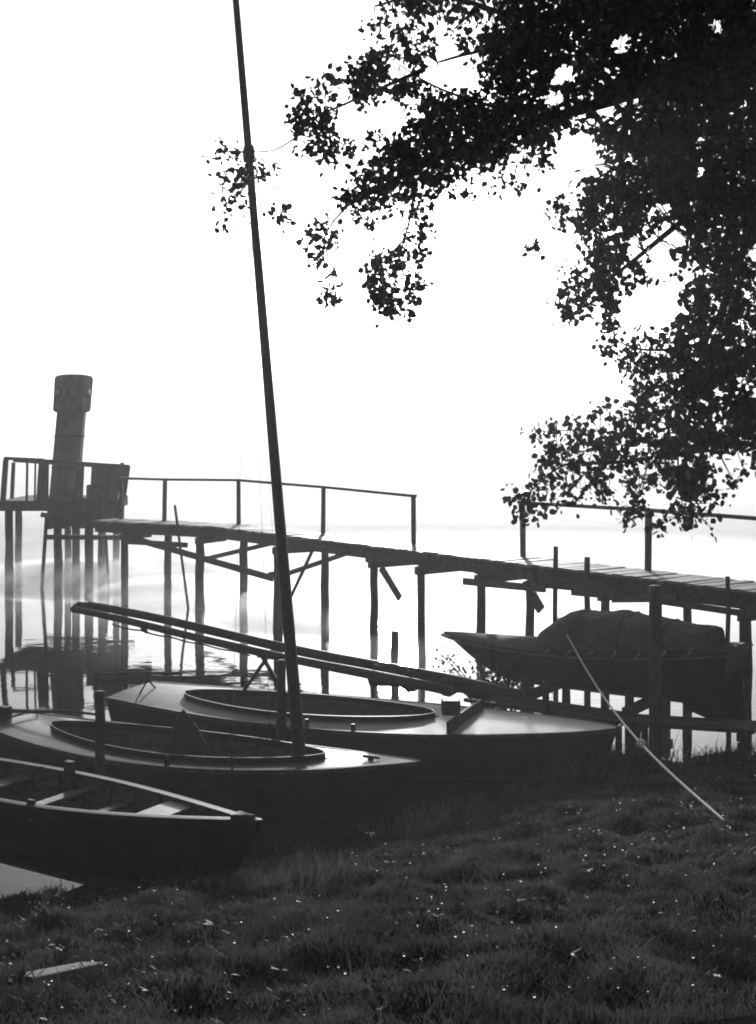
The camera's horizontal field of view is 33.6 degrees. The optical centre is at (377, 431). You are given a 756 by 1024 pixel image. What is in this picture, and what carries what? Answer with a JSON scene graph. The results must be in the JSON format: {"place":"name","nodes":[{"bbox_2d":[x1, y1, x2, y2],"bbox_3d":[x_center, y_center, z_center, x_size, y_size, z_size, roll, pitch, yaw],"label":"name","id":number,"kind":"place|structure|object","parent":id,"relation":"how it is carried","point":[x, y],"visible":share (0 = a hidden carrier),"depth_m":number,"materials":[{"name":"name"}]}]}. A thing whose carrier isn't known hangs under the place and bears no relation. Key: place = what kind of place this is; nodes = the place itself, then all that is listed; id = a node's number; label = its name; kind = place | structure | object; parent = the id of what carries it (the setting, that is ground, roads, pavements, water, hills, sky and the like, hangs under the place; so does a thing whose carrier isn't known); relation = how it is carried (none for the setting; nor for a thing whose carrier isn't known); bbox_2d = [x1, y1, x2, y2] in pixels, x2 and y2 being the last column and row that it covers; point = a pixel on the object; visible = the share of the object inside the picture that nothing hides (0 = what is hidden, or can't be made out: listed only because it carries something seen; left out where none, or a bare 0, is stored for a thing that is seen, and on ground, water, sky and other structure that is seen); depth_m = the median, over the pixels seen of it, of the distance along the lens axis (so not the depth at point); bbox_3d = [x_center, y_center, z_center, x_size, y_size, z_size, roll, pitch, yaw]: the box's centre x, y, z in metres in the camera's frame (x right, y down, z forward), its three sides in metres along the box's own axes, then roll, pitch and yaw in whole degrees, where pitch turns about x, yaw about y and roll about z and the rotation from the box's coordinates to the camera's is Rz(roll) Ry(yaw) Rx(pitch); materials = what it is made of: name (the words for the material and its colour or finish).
{"place":"outdoors","nodes":[
{"label":"outdoors","id":0,"kind":"place"},
{"bbox_2d":[49,374,92,499],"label":"beacon tower","id":1,"kind":"structure","parent":0,"point":[72,398],"depth_m":36.12,"materials":[{"name":"metal"}]},
{"bbox_2d":[0,440,752,452],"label":"shore","id":2,"kind":"structure","parent":0,"point":[412,448],"depth_m":261.70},
{"bbox_2d":[0,404,750,452],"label":"woodland","id":3,"kind":"object","parent":2,"relation":"on","point":[458,428],"visible":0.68,"depth_m":254.97,"materials":[{"name":"white"}]},
{"bbox_2d":[0,452,755,899],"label":"water","id":4,"kind":"structure","parent":0,"point":[56,652],"depth_m":36.64,"materials":[{"name":"grey liquid"}]},
{"bbox_2d":[0,457,130,586],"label":"landing platform","id":5,"kind":"structure","parent":4,"relation":"in","point":[99,500],"depth_m":35.55,"materials":[{"name":"grey wood"}]},
{"bbox_2d":[95,690,104,775],"bbox_3d":[-3.186,4.091,14.351,0.136,2.222,0.133,0,0,0],"label":"mooring pile","id":6,"kind":"object","parent":4,"relation":"in","point":[99,733],"visible":0.53,"depth_m":14.31,"materials":[{"name":"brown wood"}]},
{"bbox_2d":[0,0,420,818],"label":"sailing boat","id":7,"kind":"object","parent":4,"relation":"on","point":[296,778],"visible":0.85,"depth_m":14.38,"materials":[{"name":"black paint"}]},
{"bbox_2d":[162,709,215,756],"bbox_3d":[-2.295,3.840,15.350,1.026,0.840,0.629,0,0,27],"label":"canvas cover","id":8,"kind":"object","parent":7,"relation":"on","point":[185,737],"visible":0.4,"depth_m":15.24,"materials":[{"name":"grey fabric"}]},
{"bbox_2d":[276,659,285,740],"bbox_3d":[-1.234,4.049,15.848,0.144,2.304,0.135,0,0,0],"label":"mooring pile","id":9,"kind":"object","parent":4,"relation":"in","point":[281,715],"visible":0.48,"depth_m":15.80,"materials":[{"name":"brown wood"}]},
{"bbox_2d":[101,649,619,780],"bbox_3d":[-0.562,3.917,16.926,7.656,1.865,2.000,0,0,22],"label":"sailing boat","id":10,"kind":"object","parent":4,"relation":"on","point":[476,741],"visible":0.77,"depth_m":16.00,"materials":[{"name":"white paint"}]},
{"bbox_2d":[70,601,452,695],"bbox_3d":[-1.747,2.938,17.269,6.064,0.838,0.362,0,0,26],"label":"spar","id":11,"kind":"object","parent":10,"relation":"attached to","point":[80,607],"visible":0.98,"depth_m":17.05,"materials":[{"name":"wood"}]},
{"bbox_2d":[87,601,523,701],"bbox_3d":[-1.274,2.981,17.305,6.876,0.890,0.144,0,0,25],"label":"spar","id":12,"kind":"object","parent":10,"relation":"on","point":[497,689],"visible":0.89,"depth_m":17.13,"materials":[{"name":"black wood"}]},
{"bbox_2d":[368,663,495,700],"bbox_3d":[0.673,3.254,16.236,1.763,0.365,0.328,0,0,25],"label":"furled sail","id":13,"kind":"object","parent":12,"relation":"attached to","point":[478,692],"visible":0.7,"depth_m":16.12,"materials":[{"name":"black fabric"}]},
{"bbox_2d":[441,698,460,715],"bbox_3d":[0.936,3.545,16.090,0.240,0.190,0.220,0,0,0],"label":"spar chock","id":14,"kind":"object","parent":10,"relation":"on","point":[450,706],"visible":1,"depth_m":15.98,"materials":[{"name":"black wood"}]},
{"bbox_2d":[390,630,399,663],"bbox_3d":[0.313,4.459,23.300,0.181,1.486,0.181,0,0,0],"label":"mooring pile","id":15,"kind":"object","parent":4,"relation":"in","point":[394,649],"visible":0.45,"depth_m":23.24,"materials":[{"name":"grey wood"}]},
{"bbox_2d":[92,477,755,719],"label":"wooden pier","id":16,"kind":"structure","parent":4,"relation":"in","point":[586,579],"depth_m":24.08,"materials":[{"name":"grey wood"}]},
{"bbox_2d":[429,640,552,710],"bbox_3d":[1.788,3.973,19.463,1.976,1.469,1.125,0,0,0],"label":"shrub","id":17,"kind":"object","parent":4,"relation":"in","point":[505,681],"visible":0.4,"depth_m":19.43,"materials":[{"name":"black plant"}]},
{"bbox_2d":[542,680,548,714],"bbox_3d":[2.397,4.385,17.900,0.116,1.635,0.116,0,0,0],"label":"mooring pile","id":18,"kind":"object","parent":4,"relation":"in","point":[545,696],"visible":0.44,"depth_m":17.86,"materials":[{"name":"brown wood"}]},
{"bbox_2d":[648,585,661,762],"bbox_3d":[3.681,3.625,16.600,0.189,3.157,0.195,0,0,0],"label":"mooring pile","id":19,"kind":"object","parent":4,"relation":"in","point":[655,656],"visible":0.75,"depth_m":16.52,"materials":[{"name":"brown wood"}]},
{"bbox_2d":[0,735,755,1023],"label":"ground","id":20,"kind":"structure","parent":0,"point":[259,986],"depth_m":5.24,"materials":[{"name":"plant"}]},
{"bbox_2d":[3,962,103,984],"bbox_3d":[-1.350,2.284,5.280,0.114,0.393,1.009,0,0,3],"label":"loose board","id":21,"kind":"object","parent":20,"relation":"on","point":[53,972],"visible":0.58,"depth_m":5.19,"materials":[{"name":"grey wood"}]},
{"bbox_2d":[59,885,101,897],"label":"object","id":22,"kind":"object","parent":20,"relation":"on","point":[78,889],"visible":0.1,"depth_m":10.87,"materials":[{"name":"black plant"}]},
{"bbox_2d":[0,758,261,894],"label":"rowing boat","id":23,"kind":"object","parent":20,"relation":"on","point":[69,822],"visible":0.95,"depth_m":10.83,"materials":[{"name":"black wood"}]},
{"bbox_2d":[0,771,755,1023],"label":"weeds","id":24,"kind":"object","parent":20,"relation":"on","point":[285,995],"visible":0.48,"depth_m":6.49,"materials":[{"name":"grey plant"}]},
{"bbox_2d":[6,755,755,1023],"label":"flowers","id":25,"kind":"object","parent":20,"relation":"on","point":[404,953],"visible":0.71,"depth_m":7.18,"materials":[{"name":"white plant"}]},
{"bbox_2d":[49,721,755,897],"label":"tall grass","id":26,"kind":"structure","parent":20,"relation":"on","point":[631,761],"depth_m":13.27,"materials":[{"name":"plant"}]},
{"bbox_2d":[201,0,755,542],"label":"broadleaf tree","id":27,"kind":"object","parent":20,"relation":"on","point":[667,120],"visible":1,"depth_m":11.53,"materials":[{"name":"black plant"}]},
{"bbox_2d":[520,677,670,739],"bbox_3d":[3.309,4.460,18.988,1.823,1.480,1.700,0,0,34],"label":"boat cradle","id":28,"kind":"object","parent":20,"relation":"on","point":[637,706],"visible":0.1,"depth_m":18.80,"materials":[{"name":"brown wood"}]},
{"bbox_2d":[441,609,752,719],"bbox_3d":[3.142,3.480,19.100,5.039,1.560,1.560,0,0,34],"label":"covered boat","id":29,"kind":"object","parent":28,"relation":"on","point":[703,669],"visible":0.89,"depth_m":18.16,"materials":[{"name":"fabric"}]},
{"bbox_2d":[558,617,726,821],"bbox_3d":[2.789,3.134,14.803,0.114,0.438,9.690,0,0,0],"label":"mooring rope","id":30,"kind":"object","parent":29,"relation":"attached to","point":[639,744],"visible":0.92,"depth_m":13.21,"materials":[{"name":"grey fabric"}]},
{"bbox_2d":[463,696,755,753],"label":"gangway","id":31,"kind":"object","parent":20,"relation":"on","point":[742,729],"visible":0.41,"depth_m":17.36,"materials":[{"name":"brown wood"}]},
{"bbox_2d":[0,0,755,421],"label":"sky","id":32,"kind":"structure","parent":0,"point":[115,270],"materials":[{"name":"white"}]}
]}

